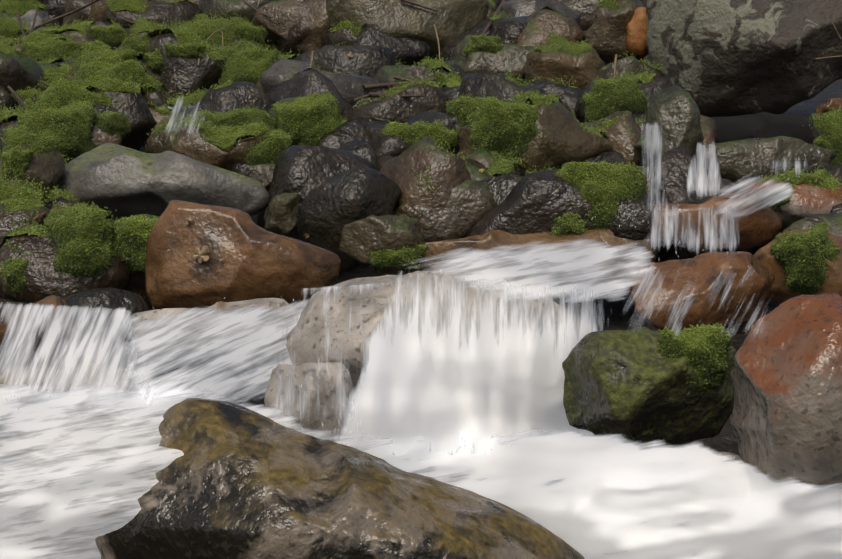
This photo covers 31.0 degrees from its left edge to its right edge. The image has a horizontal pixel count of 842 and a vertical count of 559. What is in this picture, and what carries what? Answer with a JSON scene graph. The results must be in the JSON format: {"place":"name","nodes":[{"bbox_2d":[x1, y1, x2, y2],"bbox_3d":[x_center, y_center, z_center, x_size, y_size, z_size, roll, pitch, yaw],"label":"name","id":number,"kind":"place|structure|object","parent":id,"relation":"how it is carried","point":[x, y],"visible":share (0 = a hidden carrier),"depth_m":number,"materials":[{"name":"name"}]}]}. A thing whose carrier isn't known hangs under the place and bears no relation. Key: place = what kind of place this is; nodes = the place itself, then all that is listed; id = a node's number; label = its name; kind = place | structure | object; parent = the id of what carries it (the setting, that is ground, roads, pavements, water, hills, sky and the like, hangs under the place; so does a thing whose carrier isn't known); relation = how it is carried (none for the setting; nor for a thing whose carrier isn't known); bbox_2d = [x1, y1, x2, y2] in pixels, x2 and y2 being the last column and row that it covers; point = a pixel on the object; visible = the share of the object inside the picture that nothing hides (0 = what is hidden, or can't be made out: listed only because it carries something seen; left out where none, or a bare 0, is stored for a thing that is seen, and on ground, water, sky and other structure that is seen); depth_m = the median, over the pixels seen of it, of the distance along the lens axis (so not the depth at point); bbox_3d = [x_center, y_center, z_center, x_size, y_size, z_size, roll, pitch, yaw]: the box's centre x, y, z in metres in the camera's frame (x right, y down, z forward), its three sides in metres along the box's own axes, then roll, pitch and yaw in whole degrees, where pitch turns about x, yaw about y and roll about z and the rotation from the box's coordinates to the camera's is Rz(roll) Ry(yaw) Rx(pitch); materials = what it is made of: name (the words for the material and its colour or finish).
{"place":"outdoors","nodes":[
{"label":"outdoors","id":0,"kind":"place"},
{"bbox_2d":[18,106,95,158],"bbox_3d":[-0.735,-0.284,3.074,0.158,0.130,0.094,0,6,1],"label":"moss","id":1,"kind":"object","parent":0,"point":[68,136],"visible":0.42,"depth_m":3.04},
{"bbox_2d":[64,109,121,163],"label":"rock","id":2,"kind":"object","parent":1,"relation":"on","point":[99,137],"visible":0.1,"depth_m":3.08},
{"bbox_2d":[96,111,129,138],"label":"moss","id":3,"kind":"object","parent":2,"relation":"on","point":[113,128],"visible":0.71,"depth_m":3.08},
{"bbox_2d":[0,0,841,392],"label":"moss fuzz","id":4,"kind":"object","parent":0,"point":[30,202],"visible":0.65,"depth_m":3.02,"materials":[{"name":"plant"}]},
{"bbox_2d":[0,51,47,94],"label":"rock","id":5,"kind":"object","parent":4,"relation":"on","point":[21,71],"visible":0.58,"depth_m":3.55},
{"bbox_2d":[50,196,88,207],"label":"rock","id":6,"kind":"object","parent":4,"relation":"on","point":[60,200],"visible":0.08,"depth_m":2.68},
{"bbox_2d":[0,142,64,200],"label":"rock","id":7,"kind":"object","parent":6,"relation":"on","point":[46,167],"visible":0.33,"depth_m":2.69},
{"bbox_2d":[1,147,33,180],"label":"moss","id":8,"kind":"object","parent":7,"relation":"on","point":[20,162],"visible":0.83,"depth_m":2.66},
{"bbox_2d":[33,104,117,112],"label":"rock","id":9,"kind":"object","parent":4,"relation":"on","point":[100,108],"visible":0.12,"depth_m":3.18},
{"bbox_2d":[91,89,156,150],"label":"rock","id":10,"kind":"object","parent":9,"relation":"on","point":[134,107],"visible":0.35,"depth_m":3.20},
{"bbox_2d":[103,1,200,28],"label":"rock","id":11,"kind":"object","parent":4,"relation":"on","point":[162,11],"visible":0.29,"depth_m":4.54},
{"bbox_2d":[143,122,180,153],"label":"rock","id":12,"kind":"object","parent":4,"relation":"on","point":[159,142],"visible":0.12,"depth_m":3.18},
{"bbox_2d":[148,33,224,98],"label":"rock","id":13,"kind":"object","parent":4,"relation":"on","point":[182,75],"visible":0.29,"depth_m":3.59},
{"bbox_2d":[66,58,159,80],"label":"rock","id":14,"kind":"object","parent":13,"relation":"on","point":[151,74],"visible":0.06,"depth_m":3.60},
{"bbox_2d":[75,60,155,96],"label":"moss","id":15,"kind":"object","parent":14,"relation":"on","point":[128,71],"visible":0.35,"depth_m":3.53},
{"bbox_2d":[184,81,274,116],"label":"rock","id":16,"kind":"object","parent":4,"relation":"on","point":[235,95],"visible":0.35,"depth_m":3.32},
{"bbox_2d":[199,0,268,22],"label":"rock","id":17,"kind":"object","parent":4,"relation":"on","point":[241,8],"visible":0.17,"depth_m":4.56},
{"bbox_2d":[246,163,274,191],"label":"rock","id":18,"kind":"object","parent":4,"relation":"on","point":[262,174],"visible":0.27,"depth_m":2.94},
{"bbox_2d":[274,17,311,54],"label":"rock","id":19,"kind":"object","parent":4,"relation":"on","point":[299,32],"visible":0.19,"depth_m":4.14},
{"bbox_2d":[252,0,330,53],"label":"rock","id":20,"kind":"object","parent":19,"relation":"on","point":[287,15],"visible":0.29,"depth_m":4.15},
{"bbox_2d":[267,69,352,113],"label":"rock","id":21,"kind":"object","parent":4,"relation":"on","point":[297,84],"visible":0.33,"depth_m":3.34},
{"bbox_2d":[259,59,378,105],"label":"rock","id":22,"kind":"object","parent":4,"relation":"on","point":[349,88],"visible":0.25,"depth_m":3.42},
{"bbox_2d":[291,45,395,77],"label":"rock","id":23,"kind":"object","parent":4,"relation":"on","point":[368,61],"visible":0.38,"depth_m":3.72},
{"bbox_2d":[364,122,413,157],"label":"rock","id":24,"kind":"object","parent":4,"relation":"on","point":[392,145],"visible":0.21,"depth_m":2.98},
{"bbox_2d":[314,119,386,148],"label":"rock","id":25,"kind":"object","parent":24,"relation":"on","point":[339,136],"visible":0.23,"depth_m":3.01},
{"bbox_2d":[273,94,340,145],"bbox_3d":[-0.221,-0.299,3.054,0.154,0.146,0.099,0,6,1],"label":"moss","id":26,"kind":"object","parent":25,"relation":"on","point":[309,126],"visible":0.48,"depth_m":3.01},
{"bbox_2d":[382,121,457,148],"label":"moss","id":27,"kind":"object","parent":25,"relation":"on","point":[409,142],"visible":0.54,"depth_m":2.99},
{"bbox_2d":[354,24,430,65],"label":"rock","id":28,"kind":"object","parent":4,"relation":"on","point":[407,50],"visible":0.35,"depth_m":4.01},
{"bbox_2d":[341,83,448,122],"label":"rock","id":29,"kind":"object","parent":4,"relation":"on","point":[397,107],"visible":0.44,"depth_m":3.26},
{"bbox_2d":[326,0,488,60],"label":"rock","id":30,"kind":"object","parent":4,"relation":"on","point":[451,19],"visible":0.6,"depth_m":4.05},
{"bbox_2d":[0,0,841,277],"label":"moss caps","id":31,"kind":"object","parent":4,"relation":"attached to","point":[132,7],"visible":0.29,"depth_m":3.20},
{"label":"rock","id":32,"kind":"object","parent":31,"relation":"on","visible":0},
{"bbox_2d":[221,48,276,84],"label":"moss","id":33,"kind":"object","parent":32,"relation":"on","point":[236,77],"visible":0.31,"depth_m":3.60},
{"bbox_2d":[406,111,460,153],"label":"rock","id":34,"kind":"object","parent":4,"relation":"on","point":[449,121],"visible":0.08,"depth_m":3.01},
{"bbox_2d":[427,60,465,79],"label":"rock","id":35,"kind":"object","parent":4,"relation":"on","point":[458,68],"visible":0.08,"depth_m":3.58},
{"bbox_2d":[374,64,440,89],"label":"rock","id":36,"kind":"object","parent":35,"relation":"on","point":[386,74],"visible":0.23,"depth_m":3.53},
{"bbox_2d":[440,16,528,60],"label":"rock","id":37,"kind":"object","parent":4,"relation":"on","point":[508,30],"visible":0.33,"depth_m":3.99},
{"bbox_2d":[453,35,533,83],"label":"rock","id":38,"kind":"object","parent":4,"relation":"on","point":[509,58],"visible":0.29,"depth_m":3.74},
{"bbox_2d":[458,73,546,102],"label":"rock","id":39,"kind":"object","parent":4,"relation":"on","point":[486,85],"visible":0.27,"depth_m":3.28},
{"bbox_2d":[498,0,580,24],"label":"rock","id":40,"kind":"object","parent":4,"relation":"on","point":[517,8],"visible":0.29,"depth_m":4.38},
{"bbox_2d":[516,9,585,46],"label":"rock","id":41,"kind":"object","parent":4,"relation":"on","point":[542,24],"visible":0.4,"depth_m":3.93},
{"bbox_2d":[561,0,646,30],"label":"rock","id":42,"kind":"object","parent":4,"relation":"on","point":[586,9],"visible":0.1,"depth_m":4.58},
{"bbox_2d":[585,0,645,64],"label":"rock","id":43,"kind":"object","parent":4,"relation":"on","point":[606,34],"visible":0.5,"depth_m":4.08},
{"bbox_2d":[626,7,648,56],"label":"rock","id":44,"kind":"object","parent":43,"relation":"on","point":[636,42],"visible":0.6,"depth_m":4.05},
{"bbox_2d":[574,76,672,122],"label":"rock","id":45,"kind":"object","parent":4,"relation":"on","point":[650,89],"visible":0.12,"depth_m":3.27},
{"bbox_2d":[581,76,646,121],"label":"moss","id":46,"kind":"object","parent":45,"relation":"on","point":[623,99],"visible":0.6,"depth_m":3.21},
{"bbox_2d":[808,124,819,143],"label":"rock","id":47,"kind":"object","parent":4,"relation":"on","point":[813,134],"visible":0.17,"depth_m":3.14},
{"bbox_2d":[814,112,841,166],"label":"moss","id":48,"kind":"object","parent":47,"relation":"on","point":[832,133],"visible":0.35,"depth_m":3.08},
{"bbox_2d":[2,0,841,456],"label":"ground","id":49,"kind":"structure","parent":0,"point":[616,314],"depth_m":2.59,"materials":[{"name":"soil"}]},
{"bbox_2d":[0,295,80,362],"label":"cascade rock","id":50,"kind":"object","parent":49,"relation":"on","point":[55,300],"visible":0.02,"depth_m":2.01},
{"bbox_2d":[0,234,131,303],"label":"rock","id":51,"kind":"object","parent":49,"relation":"on","point":[43,278],"visible":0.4,"depth_m":2.28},
{"bbox_2d":[63,287,148,364],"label":"rock","id":52,"kind":"object","parent":49,"relation":"on","point":[111,298],"visible":0.1,"depth_m":2.16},
{"bbox_2d":[59,143,269,218],"bbox_3d":[-0.470,-0.177,2.771,0.393,0.143,0.125,0,6,1],"label":"rock","id":53,"kind":"object","parent":49,"relation":"on","point":[123,181],"visible":0.83,"depth_m":2.73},
{"bbox_2d":[126,298,295,365],"bbox_3d":[-0.273,0.072,2.048,0.250,0.092,0.061,0,6,1],"label":"rock","id":54,"kind":"object","parent":49,"relation":"on","point":[275,303],"depth_m":2.04,"materials":[{"name":"stone"}]},
{"bbox_2d":[145,200,340,308],"bbox_3d":[-0.263,-0.030,2.244,0.290,0.174,0.121,0,6,1],"label":"brown rock","id":55,"kind":"object","parent":49,"relation":"on","point":[258,262],"visible":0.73,"depth_m":2.21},
{"bbox_2d":[231,163,255,176],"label":"rock","id":56,"kind":"object","parent":49,"relation":"on","point":[239,168],"visible":0.1,"depth_m":2.98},
{"bbox_2d":[171,125,262,171],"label":"rock","id":57,"kind":"object","parent":56,"relation":"on","point":[192,144],"visible":0.42,"depth_m":2.98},
{"bbox_2d":[244,131,290,164],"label":"moss","id":58,"kind":"object","parent":56,"relation":"on","point":[255,155],"visible":0.5,"depth_m":2.98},
{"bbox_2d":[264,193,299,234],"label":"rock","id":59,"kind":"object","parent":49,"relation":"on","point":[280,213],"visible":0.96,"depth_m":2.65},
{"bbox_2d":[256,145,375,234],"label":"rock","id":60,"kind":"object","parent":49,"relation":"on","point":[302,171],"visible":0.38,"depth_m":2.74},
{"bbox_2d":[95,398,584,558],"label":"rock","id":61,"kind":"object","parent":49,"relation":"on","point":[236,481],"visible":0.9,"depth_m":1.53,"materials":[{"name":"stone"}]},
{"bbox_2d":[264,362,353,440],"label":"rock","id":62,"kind":"object","parent":61,"relation":"on","point":[314,417],"visible":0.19,"depth_m":1.68,"materials":[{"name":"stone"}]},
{"bbox_2d":[296,163,401,271],"bbox_3d":[-0.122,-0.106,2.600,0.182,0.186,0.148,0,6,1],"label":"rock","id":63,"kind":"object","parent":49,"relation":"on","point":[329,209],"visible":0.69,"depth_m":2.56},
{"bbox_2d":[338,140,379,171],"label":"rock","id":64,"kind":"object","parent":49,"relation":"on","point":[364,149],"visible":0.25,"depth_m":2.84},
{"bbox_2d":[6,150,821,453],"bbox_3d":[0.157,0.008,2.271,1.712,0.383,0.751,-5,8,-39],"label":"water spray","id":65,"kind":"object","parent":49,"relation":"on","point":[333,385],"visible":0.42,"depth_m":1.79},
{"bbox_2d":[0,303,154,416],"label":"water cascade","id":66,"kind":"object","parent":65,"relation":"in","point":[94,350],"visible":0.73,"depth_m":1.77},
{"bbox_2d":[101,288,319,407],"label":"flowing water","id":67,"kind":"structure","parent":65,"relation":"in","point":[242,339],"depth_m":1.81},
{"bbox_2d":[686,141,729,207],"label":"water cascade","id":68,"kind":"object","parent":65,"relation":"on","point":[701,181],"visible":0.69,"depth_m":2.54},
{"bbox_2d":[0,376,841,558],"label":"water","id":69,"kind":"structure","parent":49,"relation":"on","point":[613,496],"depth_m":1.57,"materials":[{"name":"liquid"}]},
{"bbox_2d":[285,268,579,384],"bbox_3d":[0.019,0.076,1.913,0.384,0.181,0.162,0,6,1],"label":"rock","id":70,"kind":"object","parent":49,"relation":"on","point":[351,346],"depth_m":1.89,"materials":[{"name":"stone"}]},
{"bbox_2d":[273,282,392,440],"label":"waterfall","id":71,"kind":"structure","parent":70,"relation":"on","point":[340,398],"depth_m":1.69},
{"bbox_2d":[335,271,611,455],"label":"waterfall","id":72,"kind":"object","parent":70,"relation":"on","point":[448,384],"visible":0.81,"depth_m":1.83,"materials":[{"name":"liquid"}]},
{"bbox_2d":[393,180,496,241],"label":"rock","id":73,"kind":"object","parent":49,"relation":"on","point":[469,203],"visible":0.46,"depth_m":2.59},
{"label":"rock","id":74,"kind":"object","parent":73,"relation":"on","visible":0},
{"bbox_2d":[380,136,471,207],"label":"rock","id":75,"kind":"object","parent":74,"relation":"on","point":[449,176],"visible":0.4,"depth_m":2.61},
{"bbox_2d":[481,174,522,204],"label":"rock","id":76,"kind":"object","parent":49,"relation":"on","point":[501,187],"visible":0.04,"depth_m":2.62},
{"bbox_2d":[468,149,558,169],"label":"rock","id":77,"kind":"object","parent":49,"relation":"on","point":[483,158],"visible":0.06,"depth_m":2.77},
{"bbox_2d":[470,99,538,159],"bbox_3d":[0.173,-0.271,2.808,0.166,0.125,0.091,0,6,1],"label":"moss","id":78,"kind":"object","parent":77,"relation":"on","point":[503,128],"visible":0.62,"depth_m":2.77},
{"bbox_2d":[374,228,658,284],"bbox_3d":[0.155,-0.030,2.497,0.471,0.109,0.054,0,6,1],"label":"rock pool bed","id":79,"kind":"object","parent":49,"relation":"on","point":[491,239],"visible":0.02,"depth_m":2.48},
{"bbox_2d":[339,215,424,268],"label":"rock","id":80,"kind":"object","parent":79,"relation":"on","point":[361,238],"visible":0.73,"depth_m":2.45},
{"bbox_2d":[369,245,428,269],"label":"moss","id":81,"kind":"object","parent":80,"relation":"on","point":[409,253],"visible":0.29,"depth_m":2.44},
{"bbox_2d":[467,170,597,236],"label":"rock","id":82,"kind":"object","parent":49,"relation":"on","point":[538,202],"visible":0.44,"depth_m":2.50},
{"bbox_2d":[556,162,645,227],"bbox_3d":[0.298,-0.135,2.529,0.152,0.123,0.096,0,6,1],"label":"moss","id":83,"kind":"object","parent":82,"relation":"on","point":[598,207],"visible":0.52,"depth_m":2.50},
{"bbox_2d":[525,43,605,88],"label":"rock","id":84,"kind":"object","parent":49,"relation":"on","point":[582,68],"visible":0.46,"depth_m":3.60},
{"bbox_2d":[598,55,639,78],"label":"rock","id":85,"kind":"object","parent":84,"relation":"on","point":[627,64],"visible":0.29,"depth_m":3.65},
{"bbox_2d":[580,151,626,164],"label":"rock","id":86,"kind":"object","parent":49,"relation":"on","point":[614,157],"visible":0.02,"depth_m":2.81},
{"bbox_2d":[633,86,703,169],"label":"rock","id":87,"kind":"object","parent":86,"relation":"on","point":[673,112],"visible":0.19,"depth_m":2.78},
{"bbox_2d":[608,187,676,262],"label":"rock","id":88,"kind":"object","parent":49,"relation":"on","point":[634,219],"visible":0.08,"depth_m":2.48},
{"bbox_2d":[649,191,781,256],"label":"rock","id":89,"kind":"object","parent":88,"relation":"on","point":[757,227],"visible":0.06,"depth_m":2.48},
{"bbox_2d":[642,204,739,261],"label":"waterfall","id":90,"kind":"structure","parent":89,"relation":"on","point":[668,228],"depth_m":2.17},
{"bbox_2d":[696,168,793,226],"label":"flowing water","id":91,"kind":"structure","parent":89,"relation":"on","point":[780,192],"depth_m":2.49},
{"bbox_2d":[562,327,736,446],"bbox_3d":[0.270,0.131,1.775,0.207,0.147,0.135,0,6,1],"label":"mossy rock","id":92,"kind":"object","parent":49,"relation":"on","point":[627,384],"visible":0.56,"depth_m":1.74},
{"bbox_2d":[660,325,730,390],"bbox_3d":[0.312,0.090,1.747,0.088,0.077,0.056,0,6,1],"label":"moss","id":93,"kind":"object","parent":92,"relation":"on","point":[708,366],"visible":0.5,"depth_m":1.73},
{"bbox_2d":[626,251,774,335],"bbox_3d":[0.393,0.029,2.121,0.214,0.136,0.110,0,6,1],"label":"rock","id":94,"kind":"object","parent":49,"relation":"on","point":[704,267],"visible":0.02,"depth_m":2.09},
{"bbox_2d":[623,265,764,337],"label":"water","id":95,"kind":"structure","parent":94,"relation":"on","point":[648,287],"depth_m":1.77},
{"bbox_2d":[665,177,762,260],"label":"rock","id":96,"kind":"object","parent":49,"relation":"on","point":[683,253],"visible":0.02,"depth_m":2.58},
{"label":"rock","id":97,"kind":"object","parent":96,"relation":"on","visible":0},
{"bbox_2d":[654,146,704,202],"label":"rock","id":98,"kind":"object","parent":97,"relation":"on","point":[675,165],"visible":0.12,"depth_m":2.61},
{"bbox_2d":[716,452,741,460],"bbox_3d":[0.329,0.267,1.618,0.332,0.168,0.065,0,6,1],"label":"rock bed","id":99,"kind":"object","parent":49,"relation":"on","point":[735,456],"depth_m":1.61,"materials":[{"name":"stone"}]},
{"bbox_2d":[729,293,841,486],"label":"boulder","id":100,"kind":"object","parent":99,"relation":"on","point":[785,422],"visible":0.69,"depth_m":1.54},
{"bbox_2d":[646,0,841,116],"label":"boulder","id":101,"kind":"object","parent":49,"relation":"on","point":[721,58],"visible":0.81,"depth_m":3.74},
{"bbox_2d":[709,112,813,143],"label":"rock","id":102,"kind":"object","parent":49,"relation":"on","point":[757,125],"visible":0.52,"depth_m":3.21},
{"bbox_2d":[702,136,835,188],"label":"rock","id":103,"kind":"object","parent":49,"relation":"on","point":[737,160],"visible":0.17,"depth_m":2.88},
{"bbox_2d":[753,228,841,303],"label":"rock","id":104,"kind":"object","parent":49,"relation":"on","point":[779,292],"visible":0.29,"depth_m":2.23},
{"bbox_2d":[770,222,838,294],"bbox_3d":[0.561,-0.031,2.224,0.082,0.107,0.075,-5,8,-39],"label":"moss","id":105,"kind":"object","parent":104,"relation":"on","point":[798,265],"visible":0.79,"depth_m":2.20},
{"bbox_2d":[782,213,841,234],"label":"rock","id":106,"kind":"object","parent":49,"relation":"on","point":[833,221],"visible":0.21,"depth_m":2.41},
{"bbox_2d":[398,238,659,306],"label":"pool water","id":107,"kind":"structure","parent":0,"point":[580,265],"depth_m":2.00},
{"bbox_2d":[641,122,667,224],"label":"stream water","id":108,"kind":"structure","parent":0,"point":[656,141],"depth_m":2.60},
{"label":"rock","id":109,"kind":"object","parent":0,"visible":0},
{"bbox_2d":[0,202,49,244],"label":"rock","id":110,"kind":"object","parent":109,"relation":"on","point":[10,217],"visible":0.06,"depth_m":2.34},
{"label":"rock","id":111,"kind":"object","parent":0,"visible":0},
{"bbox_2d":[128,287,155,309],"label":"rock","id":112,"kind":"object","parent":111,"relation":"on","point":[141,293],"visible":0.02,"depth_m":2.37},
{"bbox_2d":[118,214,159,289],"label":"rock","id":113,"kind":"object","parent":112,"relation":"on","point":[137,281],"visible":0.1,"depth_m":2.35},
{"bbox_2d":[112,216,157,273],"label":"moss","id":114,"kind":"object","parent":113,"relation":"on","point":[139,249],"visible":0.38,"depth_m":2.30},
{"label":"rock","id":115,"kind":"object","parent":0,"visible":0},
{"bbox_2d":[457,100,612,170],"bbox_3d":[0.219,-0.245,2.875,0.266,0.204,0.205,-4,7,-31],"label":"rock","id":116,"kind":"object","parent":115,"relation":"on","point":[565,137],"visible":0.27,"depth_m":2.79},
{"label":"rock","id":117,"kind":"object","parent":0,"visible":0},
{"bbox_2d":[593,110,642,165],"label":"rock","id":118,"kind":"object","parent":117,"relation":"on","point":[623,137],"visible":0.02,"depth_m":2.87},
{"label":"rock","id":119,"kind":"object","parent":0,"visible":0},
{"bbox_2d":[742,180,841,238],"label":"rock","id":120,"kind":"object","parent":119,"relation":"on","point":[808,200],"visible":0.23,"depth_m":2.54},
{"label":"rock","id":121,"kind":"object","parent":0,"visible":0},
{"bbox_2d":[173,107,275,142],"bbox_3d":[-0.394,-0.297,3.059,0.208,0.098,0.066,0,6,1],"label":"moss","id":122,"kind":"object","parent":121,"relation":"on","point":[242,120],"visible":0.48,"depth_m":3.04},
{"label":"rock","id":123,"kind":"object","parent":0,"visible":0},
{"bbox_2d":[46,206,113,277],"bbox_3d":[-0.515,-0.048,2.296,0.103,0.127,0.079,0,6,1],"label":"moss","id":124,"kind":"object","parent":123,"relation":"on","point":[87,262],"visible":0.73,"depth_m":2.27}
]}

